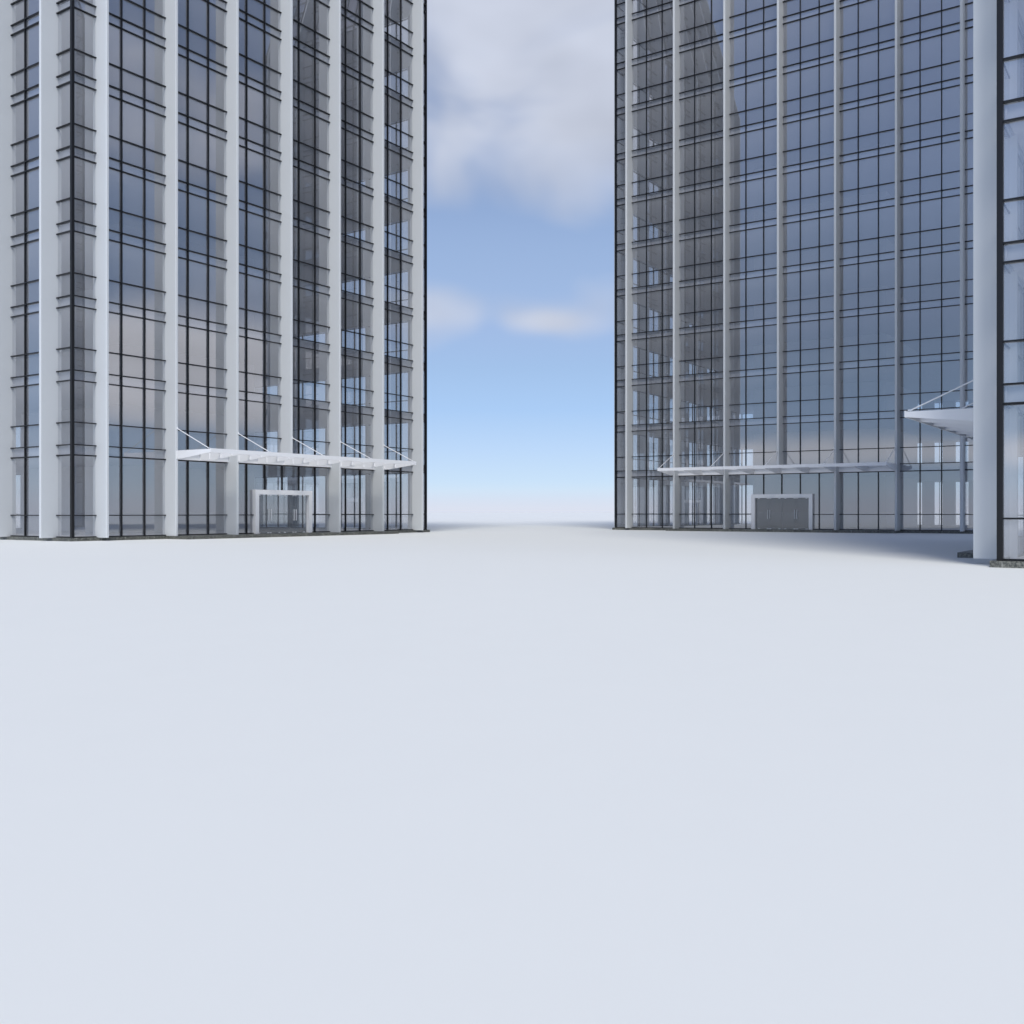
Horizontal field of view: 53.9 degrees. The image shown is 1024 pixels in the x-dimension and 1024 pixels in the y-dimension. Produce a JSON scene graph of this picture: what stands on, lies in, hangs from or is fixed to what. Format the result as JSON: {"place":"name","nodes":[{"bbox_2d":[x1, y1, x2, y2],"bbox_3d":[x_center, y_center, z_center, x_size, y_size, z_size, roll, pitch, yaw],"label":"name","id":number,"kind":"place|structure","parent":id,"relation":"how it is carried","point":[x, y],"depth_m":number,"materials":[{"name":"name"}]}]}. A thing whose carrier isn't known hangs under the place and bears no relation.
{"place":"outdoors","nodes":[
{"label":"outdoors","id":0,"kind":"place"},
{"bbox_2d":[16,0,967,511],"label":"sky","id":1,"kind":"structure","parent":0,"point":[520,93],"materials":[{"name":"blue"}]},
{"bbox_2d":[0,512,1023,1023],"bbox_3d":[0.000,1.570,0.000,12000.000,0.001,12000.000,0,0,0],"label":"ground","id":2,"kind":"structure","parent":0,"point":[520,768],"depth_m":5.96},
{"bbox_2d":[0,0,429,540],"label":"glass tower","id":3,"kind":"structure","parent":2,"relation":"on","point":[187,201],"depth_m":65.87,"materials":[{"name":"glass"}]},
{"bbox_2d":[10,29,38,106],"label":"window","id":4,"kind":"structure","parent":3,"relation":"in","point":[34,93],"depth_m":56.44,"materials":[{"name":"grey glass"}]},
{"bbox_2d":[10,100,38,176],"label":"window","id":5,"kind":"structure","parent":3,"relation":"in","point":[26,167],"depth_m":56.44,"materials":[{"name":"grey glass"}]},
{"bbox_2d":[10,172,38,246],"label":"window","id":6,"kind":"structure","parent":3,"relation":"in","point":[27,238],"depth_m":56.44,"materials":[{"name":"grey glass"}]},
{"bbox_2d":[10,243,38,317],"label":"window","id":7,"kind":"structure","parent":3,"relation":"in","point":[30,309],"depth_m":56.44,"materials":[{"name":"grey glass"}]},
{"bbox_2d":[10,315,38,387],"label":"window","id":8,"kind":"structure","parent":3,"relation":"in","point":[33,380],"depth_m":56.44,"materials":[{"name":"grey glass"}]},
{"bbox_2d":[10,386,38,457],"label":"window","id":9,"kind":"structure","parent":3,"relation":"in","point":[24,452],"depth_m":56.44,"materials":[{"name":"grey glass"}]},
{"bbox_2d":[109,29,165,117],"bbox_3d":[-21.498,-25.057,57.082,0.245,4.026,4.320,0,0,34],"label":"window","id":10,"kind":"structure","parent":3,"relation":"in","point":[119,95],"depth_m":57.26,"materials":[{"name":"glass"}]},
{"bbox_2d":[109,100,165,185],"bbox_3d":[-21.498,-21.057,57.082,0.245,4.026,4.320,0,0,34],"label":"window","id":11,"kind":"structure","parent":3,"relation":"in","point":[119,166],"depth_m":57.26,"materials":[{"name":"grey glass"}]},
{"bbox_2d":[109,172,165,253],"bbox_3d":[-21.498,-17.057,57.082,0.245,4.026,4.320,0,0,34],"label":"window","id":12,"kind":"structure","parent":3,"relation":"in","point":[115,237],"depth_m":57.30,"materials":[{"name":"grey glass"}]},
{"bbox_2d":[109,243,165,322],"bbox_3d":[-21.498,-13.057,57.082,0.245,4.026,4.320,0,0,34],"label":"window","id":13,"kind":"structure","parent":3,"relation":"in","point":[120,309],"depth_m":57.27,"materials":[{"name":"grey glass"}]},
{"bbox_2d":[109,457,165,536],"bbox_3d":[-21.452,-0.842,57.051,0.136,4.455,4.320,0,0,34],"label":"window","id":14,"kind":"structure","parent":3,"relation":"in","point":[121,515],"depth_m":57.10,"materials":[{"name":"black metal"}]},
{"bbox_2d":[109,315,165,390],"bbox_3d":[-21.498,-9.057,57.082,0.245,4.026,4.320,0,0,34],"label":"window","id":15,"kind":"structure","parent":3,"relation":"in","point":[141,383],"depth_m":57.31,"materials":[{"name":"grey glass"}]},
{"bbox_2d":[109,386,165,459],"bbox_3d":[-21.498,-5.057,57.082,0.245,4.026,4.320,0,0,34],"label":"window","id":16,"kind":"structure","parent":3,"relation":"in","point":[120,452],"depth_m":57.31,"materials":[{"name":"grey glass"}]},
{"bbox_2d":[109,0,165,48],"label":"window","id":17,"kind":"structure","parent":3,"relation":"in","point":[120,24],"depth_m":57.43,"materials":[{"name":"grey glass"}]},
{"bbox_2d":[178,59,226,140],"bbox_3d":[-18.977,-25.057,60.813,0.245,4.026,4.320,0,0,34],"label":"window","id":18,"kind":"structure","parent":3,"relation":"in","point":[186,121],"depth_m":61.06,"materials":[{"name":"grey glass"}]},
{"bbox_2d":[178,126,226,204],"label":"window","id":19,"kind":"structure","parent":3,"relation":"in","point":[186,188],"depth_m":61.03,"materials":[{"name":"grey glass"}]},
{"bbox_2d":[178,193,226,269],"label":"window","id":20,"kind":"structure","parent":3,"relation":"in","point":[187,254],"depth_m":61.05,"materials":[{"name":"grey glass"}]},
{"bbox_2d":[178,260,226,333],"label":"window","id":21,"kind":"structure","parent":3,"relation":"in","point":[186,322],"depth_m":61.05,"materials":[{"name":"grey glass"}]},
{"bbox_2d":[178,0,226,76],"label":"window","id":22,"kind":"structure","parent":3,"relation":"in","point":[184,53],"depth_m":61.08,"materials":[{"name":"grey glass"}]},
{"bbox_2d":[178,327,226,398],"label":"window","id":23,"kind":"structure","parent":3,"relation":"in","point":[186,388],"depth_m":61.05,"materials":[{"name":"grey glass"}]},
{"bbox_2d":[239,22,281,100],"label":"window","id":24,"kind":"structure","parent":3,"relation":"in","point":[243,80],"depth_m":64.71,"materials":[{"name":"grey glass"}]},
{"bbox_2d":[239,85,281,161],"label":"window","id":25,"kind":"structure","parent":3,"relation":"in","point":[244,143],"depth_m":64.69,"materials":[{"name":"grey glass"}]},
{"bbox_2d":[239,148,281,222],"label":"window","id":26,"kind":"structure","parent":3,"relation":"in","point":[245,206],"depth_m":64.67,"materials":[{"name":"grey glass"}]},
{"bbox_2d":[239,211,281,282],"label":"window","id":27,"kind":"structure","parent":3,"relation":"in","point":[245,269],"depth_m":64.69,"materials":[{"name":"grey glass"}]},
{"bbox_2d":[239,275,281,343],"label":"window","id":28,"kind":"structure","parent":3,"relation":"in","point":[245,332],"depth_m":64.69,"materials":[{"name":"grey glass"}]},
{"bbox_2d":[239,338,281,404],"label":"window","id":29,"kind":"structure","parent":3,"relation":"in","point":[245,395],"depth_m":64.71,"materials":[{"name":"grey glass"}]},
{"bbox_2d":[239,0,281,39],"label":"window","id":30,"kind":"structure","parent":3,"relation":"in","point":[243,17],"depth_m":64.96,"materials":[{"name":"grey glass"}]},
{"bbox_2d":[239,464,329,533],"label":"window","id":31,"kind":"structure","parent":3,"relation":"in","point":[246,465],"depth_m":65.10,"materials":[{"name":"black metal"}]},
{"bbox_2d":[293,49,329,122],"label":"window","id":32,"kind":"structure","parent":3,"relation":"in","point":[296,104],"depth_m":68.58,"materials":[{"name":"grey glass"}]},
{"bbox_2d":[293,109,329,179],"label":"window","id":33,"kind":"structure","parent":3,"relation":"in","point":[313,170],"depth_m":68.60,"materials":[{"name":"grey glass"}]},
{"bbox_2d":[293,168,329,237],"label":"window","id":34,"kind":"structure","parent":3,"relation":"in","point":[297,223],"depth_m":68.60,"materials":[{"name":"grey glass"}]},
{"bbox_2d":[293,228,329,295],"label":"window","id":35,"kind":"structure","parent":3,"relation":"in","point":[314,287],"depth_m":68.60,"materials":[{"name":"grey glass"}]},
{"bbox_2d":[293,288,329,352],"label":"window","id":36,"kind":"structure","parent":3,"relation":"in","point":[297,342],"depth_m":68.60,"materials":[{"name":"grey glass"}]},
{"bbox_2d":[293,347,329,410],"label":"window","id":37,"kind":"structure","parent":3,"relation":"in","point":[297,402],"depth_m":68.60,"materials":[{"name":"grey glass"}]},
{"bbox_2d":[293,0,329,64],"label":"window","id":38,"kind":"structure","parent":3,"relation":"in","point":[297,45],"depth_m":68.68,"materials":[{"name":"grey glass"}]},
{"bbox_2d":[341,17,373,87],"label":"window","id":39,"kind":"structure","parent":3,"relation":"in","point":[344,69],"depth_m":72.36,"materials":[{"name":"grey glass"}]},
{"bbox_2d":[341,73,373,142],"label":"window","id":40,"kind":"structure","parent":3,"relation":"in","point":[344,126],"depth_m":72.36,"materials":[{"name":"grey glass"}]},
{"bbox_2d":[341,130,373,196],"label":"window","id":41,"kind":"structure","parent":3,"relation":"in","point":[344,182],"depth_m":72.36,"materials":[{"name":"grey glass"}]},
{"bbox_2d":[341,186,373,251],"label":"window","id":42,"kind":"structure","parent":3,"relation":"in","point":[358,243],"depth_m":72.36,"materials":[{"name":"grey glass"}]},
{"bbox_2d":[341,243,373,306],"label":"window","id":43,"kind":"structure","parent":3,"relation":"in","point":[350,297],"depth_m":72.36,"materials":[{"name":"grey glass"}]},
{"bbox_2d":[341,299,373,360],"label":"window","id":44,"kind":"structure","parent":3,"relation":"in","point":[359,354],"depth_m":72.36,"materials":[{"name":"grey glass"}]},
{"bbox_2d":[341,356,373,415],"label":"window","id":45,"kind":"structure","parent":3,"relation":"in","point":[345,407],"depth_m":72.36,"materials":[{"name":"grey glass"}]},
{"bbox_2d":[384,41,412,107],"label":"window","id":46,"kind":"structure","parent":3,"relation":"in","point":[399,98],"depth_m":76.28,"materials":[{"name":"grey glass"}]},
{"bbox_2d":[384,0,412,55],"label":"window","id":47,"kind":"structure","parent":3,"relation":"in","point":[390,40],"depth_m":76.28,"materials":[{"name":"grey metal"}]},
{"bbox_2d":[612,0,972,533],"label":"glass tower","id":48,"kind":"structure","parent":2,"relation":"on","point":[806,166],"depth_m":85.27,"materials":[{"name":"glass"}]},
{"bbox_2d":[632,11,672,65],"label":"window","id":49,"kind":"structure","parent":48,"relation":"in","point":[646,58],"depth_m":87.18,"materials":[{"name":"grey metal"}]},
{"bbox_2d":[632,58,672,111],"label":"window","id":50,"kind":"structure","parent":48,"relation":"in","point":[647,104],"depth_m":87.16,"materials":[{"name":"glass"}]},
{"bbox_2d":[632,104,672,157],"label":"window","id":51,"kind":"structure","parent":48,"relation":"in","point":[647,150],"depth_m":87.16,"materials":[{"name":"grey metal"}]},
{"bbox_2d":[632,151,672,202],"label":"window","id":52,"kind":"structure","parent":48,"relation":"in","point":[647,196],"depth_m":87.19,"materials":[{"name":"grey metal"}]},
{"bbox_2d":[679,44,722,99],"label":"window","id":53,"kind":"structure","parent":48,"relation":"in","point":[716,87],"depth_m":84.62,"materials":[{"name":"grey metal"}]},
{"bbox_2d":[679,92,722,146],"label":"window","id":54,"kind":"structure","parent":48,"relation":"in","point":[716,135],"depth_m":84.66,"materials":[{"name":"grey glass"}]},
{"bbox_2d":[679,140,722,193],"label":"window","id":55,"kind":"structure","parent":48,"relation":"in","point":[705,185],"depth_m":84.66,"materials":[{"name":"grey glass"}]},
{"bbox_2d":[679,188,722,240],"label":"window","id":56,"kind":"structure","parent":48,"relation":"in","point":[695,234],"depth_m":84.66,"materials":[{"name":"grey glass"}]},
{"bbox_2d":[679,236,722,287],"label":"window","id":57,"kind":"structure","parent":48,"relation":"in","point":[713,279],"depth_m":84.66,"materials":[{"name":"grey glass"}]},
{"bbox_2d":[679,284,722,334],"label":"window","id":58,"kind":"structure","parent":48,"relation":"in","point":[714,327],"depth_m":84.66,"materials":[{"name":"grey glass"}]},
{"bbox_2d":[679,0,722,52],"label":"window","id":59,"kind":"structure","parent":48,"relation":"in","point":[718,39],"depth_m":84.66,"materials":[{"name":"grey glass"}]},
{"bbox_2d":[679,332,722,381],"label":"window","id":60,"kind":"structure","parent":48,"relation":"in","point":[713,375],"depth_m":84.66,"materials":[{"name":"grey glass"}]},
{"bbox_2d":[679,380,722,428],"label":"window","id":61,"kind":"structure","parent":48,"relation":"in","point":[711,423],"depth_m":84.66,"materials":[{"name":"grey glass"}]},
{"bbox_2d":[729,29,776,87],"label":"window","id":62,"kind":"structure","parent":48,"relation":"in","point":[745,79],"depth_m":82.14,"materials":[{"name":"blue glass"}]},
{"bbox_2d":[729,79,776,135],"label":"window","id":63,"kind":"structure","parent":48,"relation":"in","point":[738,130],"depth_m":82.14,"materials":[{"name":"blue glass"}]},
{"bbox_2d":[729,128,776,184],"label":"window","id":64,"kind":"structure","parent":48,"relation":"in","point":[772,172],"depth_m":82.14,"materials":[{"name":"blue glass"}]},
{"bbox_2d":[729,178,776,232],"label":"window","id":65,"kind":"structure","parent":48,"relation":"in","point":[769,222],"depth_m":82.13,"materials":[{"name":"blue glass"}]},
{"bbox_2d":[729,227,776,280],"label":"window","id":66,"kind":"structure","parent":48,"relation":"in","point":[773,271],"depth_m":82.08,"materials":[{"name":"blue glass"}]},
{"bbox_2d":[729,277,776,329],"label":"window","id":67,"kind":"structure","parent":48,"relation":"in","point":[769,321],"depth_m":82.14,"materials":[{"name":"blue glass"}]},
{"bbox_2d":[729,326,776,377],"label":"window","id":68,"kind":"structure","parent":48,"relation":"in","point":[773,370],"depth_m":82.14,"materials":[{"name":"blue glass"}]},
{"bbox_2d":[729,375,776,426],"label":"window","id":69,"kind":"structure","parent":48,"relation":"in","point":[765,420],"depth_m":82.14,"materials":[{"name":"blue glass"}]},
{"bbox_2d":[729,0,776,38],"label":"window","id":70,"kind":"structure","parent":48,"relation":"in","point":[764,25],"depth_m":82.14,"materials":[{"name":"blue glass"}]},
{"bbox_2d":[616,0,967,526],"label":"window","id":71,"kind":"structure","parent":48,"relation":"in","point":[844,4],"depth_m":94.77,"materials":[{"name":"glass"}]},
{"bbox_2d":[783,14,833,74],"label":"window","id":72,"kind":"structure","parent":48,"relation":"in","point":[830,59],"depth_m":79.55,"materials":[{"name":"blue glass"}]},
{"bbox_2d":[783,65,833,124],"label":"window","id":73,"kind":"structure","parent":48,"relation":"in","point":[827,111],"depth_m":79.55,"materials":[{"name":"blue glass"}]},
{"bbox_2d":[783,116,833,173],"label":"window","id":74,"kind":"structure","parent":48,"relation":"in","point":[828,161],"depth_m":79.55,"materials":[{"name":"blue glass"}]},
{"bbox_2d":[783,167,833,223],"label":"window","id":75,"kind":"structure","parent":48,"relation":"in","point":[829,213],"depth_m":79.59,"materials":[{"name":"blue glass"}]},
{"bbox_2d":[783,218,833,273],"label":"window","id":76,"kind":"structure","parent":48,"relation":"in","point":[830,264],"depth_m":79.55,"materials":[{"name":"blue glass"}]},
{"bbox_2d":[783,269,833,323],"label":"window","id":77,"kind":"structure","parent":48,"relation":"in","point":[821,315],"depth_m":79.58,"materials":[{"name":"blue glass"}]},
{"bbox_2d":[783,320,833,373],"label":"window","id":78,"kind":"structure","parent":48,"relation":"in","point":[800,368],"depth_m":79.60,"materials":[{"name":"blue glass"}]},
{"bbox_2d":[783,371,833,423],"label":"window","id":79,"kind":"structure","parent":48,"relation":"in","point":[821,417],"depth_m":79.59,"materials":[{"name":"glass"}]},
{"bbox_2d":[783,0,833,24],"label":"window","id":80,"kind":"structure","parent":48,"relation":"in","point":[815,12],"depth_m":79.65,"materials":[{"name":"glass"}]},
{"bbox_2d":[839,50,894,111],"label":"window","id":81,"kind":"structure","parent":48,"relation":"in","point":[878,98],"depth_m":77.03,"materials":[{"name":"glass"}]},
{"bbox_2d":[839,103,894,163],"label":"window","id":82,"kind":"structure","parent":48,"relation":"in","point":[890,150],"depth_m":77.07,"materials":[{"name":"glass"}]},
{"bbox_2d":[839,156,894,214],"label":"window","id":83,"kind":"structure","parent":48,"relation":"in","point":[889,203],"depth_m":77.05,"materials":[{"name":"glass"}]},
{"bbox_2d":[839,208,894,266],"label":"window","id":84,"kind":"structure","parent":48,"relation":"in","point":[888,255],"depth_m":77.03,"materials":[{"name":"glass"}]},
{"bbox_2d":[839,0,894,59],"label":"window","id":85,"kind":"structure","parent":48,"relation":"in","point":[890,44],"depth_m":77.05,"materials":[{"name":"glass"}]},
{"bbox_2d":[839,261,894,317],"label":"window","id":86,"kind":"structure","parent":48,"relation":"in","point":[878,309],"depth_m":77.06,"materials":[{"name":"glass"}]},
{"bbox_2d":[839,314,894,369],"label":"window","id":87,"kind":"structure","parent":48,"relation":"in","point":[883,361],"depth_m":77.07,"materials":[{"name":"glass"}]},
{"bbox_2d":[839,366,894,420],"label":"window","id":88,"kind":"structure","parent":48,"relation":"in","point":[878,414],"depth_m":77.04,"materials":[{"name":"glass"}]},
{"bbox_2d":[900,35,959,98],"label":"window","id":89,"kind":"structure","parent":48,"relation":"in","point":[942,85],"depth_m":74.58,"materials":[{"name":"glass"}]},
{"bbox_2d":[900,89,959,151],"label":"window","id":90,"kind":"structure","parent":48,"relation":"in","point":[956,137],"depth_m":74.61,"materials":[{"name":"glass"}]},
{"bbox_2d":[900,144,959,204],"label":"window","id":91,"kind":"structure","parent":48,"relation":"in","point":[955,192],"depth_m":74.61,"materials":[{"name":"glass"}]},
{"bbox_2d":[900,198,959,258],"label":"window","id":92,"kind":"structure","parent":48,"relation":"in","point":[953,246],"depth_m":74.61,"materials":[{"name":"glass"}]},
{"bbox_2d":[900,253,959,311],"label":"window","id":93,"kind":"structure","parent":48,"relation":"in","point":[941,302],"depth_m":74.61,"materials":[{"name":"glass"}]},
{"bbox_2d":[900,307,959,364],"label":"window","id":94,"kind":"structure","parent":48,"relation":"in","point":[944,357],"depth_m":74.61,"materials":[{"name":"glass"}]},
{"bbox_2d":[900,422,959,470],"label":"window","id":95,"kind":"structure","parent":48,"relation":"in","point":[938,466],"depth_m":74.61,"materials":[{"name":"glass"}]},
{"bbox_2d":[900,0,959,45],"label":"window","id":96,"kind":"structure","parent":48,"relation":"in","point":[920,35],"depth_m":74.57,"materials":[{"name":"glass"}]},
{"bbox_2d":[904,0,1023,567],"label":"glass tower","id":97,"kind":"structure","parent":2,"relation":"on","point":[990,423],"depth_m":30.03,"materials":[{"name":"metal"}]},
{"bbox_2d":[1004,406,1009,558],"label":"window","id":98,"kind":"structure","parent":97,"relation":"in","point":[1006,410],"depth_m":29.30,"materials":[{"name":"glass"}]},
{"bbox_2d":[1004,128,1013,273],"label":"window","id":99,"kind":"structure","parent":97,"relation":"in","point":[1006,138],"depth_m":29.30,"materials":[{"name":"glass"}]},
{"bbox_2d":[1004,267,1013,408],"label":"window","id":100,"kind":"structure","parent":97,"relation":"in","point":[1006,274],"depth_m":29.30,"materials":[{"name":"glass"}]},
{"bbox_2d":[1004,0,1013,137],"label":"window","id":101,"kind":"structure","parent":97,"relation":"in","point":[1007,126],"depth_m":29.30,"materials":[{"name":"glass"}]},
{"bbox_2d":[1003,196,1023,263],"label":"window","id":102,"kind":"structure","parent":97,"relation":"in","point":[1015,251],"depth_m":28.48,"materials":[{"name":"glass"}]},
{"bbox_2d":[1003,339,1023,404],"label":"window","id":103,"kind":"structure","parent":97,"relation":"in","point":[1015,390],"depth_m":28.48,"materials":[{"name":"glass"}]},
{"bbox_2d":[1003,53,1023,122],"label":"window","id":104,"kind":"structure","parent":97,"relation":"in","point":[1015,110],"depth_m":28.48,"materials":[{"name":"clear glass"}]},
{"bbox_2d":[1018,28,1023,166],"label":"window","id":105,"kind":"structure","parent":97,"relation":"in","point":[1020,41],"depth_m":31.68,"materials":[{"name":"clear glass"}]},
{"bbox_2d":[1018,157,1023,291],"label":"window","id":106,"kind":"structure","parent":97,"relation":"in","point":[1020,167],"depth_m":31.68,"materials":[{"name":"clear glass"}]},
{"bbox_2d":[1018,414,1023,556],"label":"window","id":107,"kind":"structure","parent":97,"relation":"in","point":[1020,418],"depth_m":31.68,"materials":[{"name":"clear glass"}]},
{"bbox_2d":[1018,285,1023,416],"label":"window","id":108,"kind":"structure","parent":97,"relation":"in","point":[1020,293],"depth_m":31.68,"materials":[{"name":"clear glass"}]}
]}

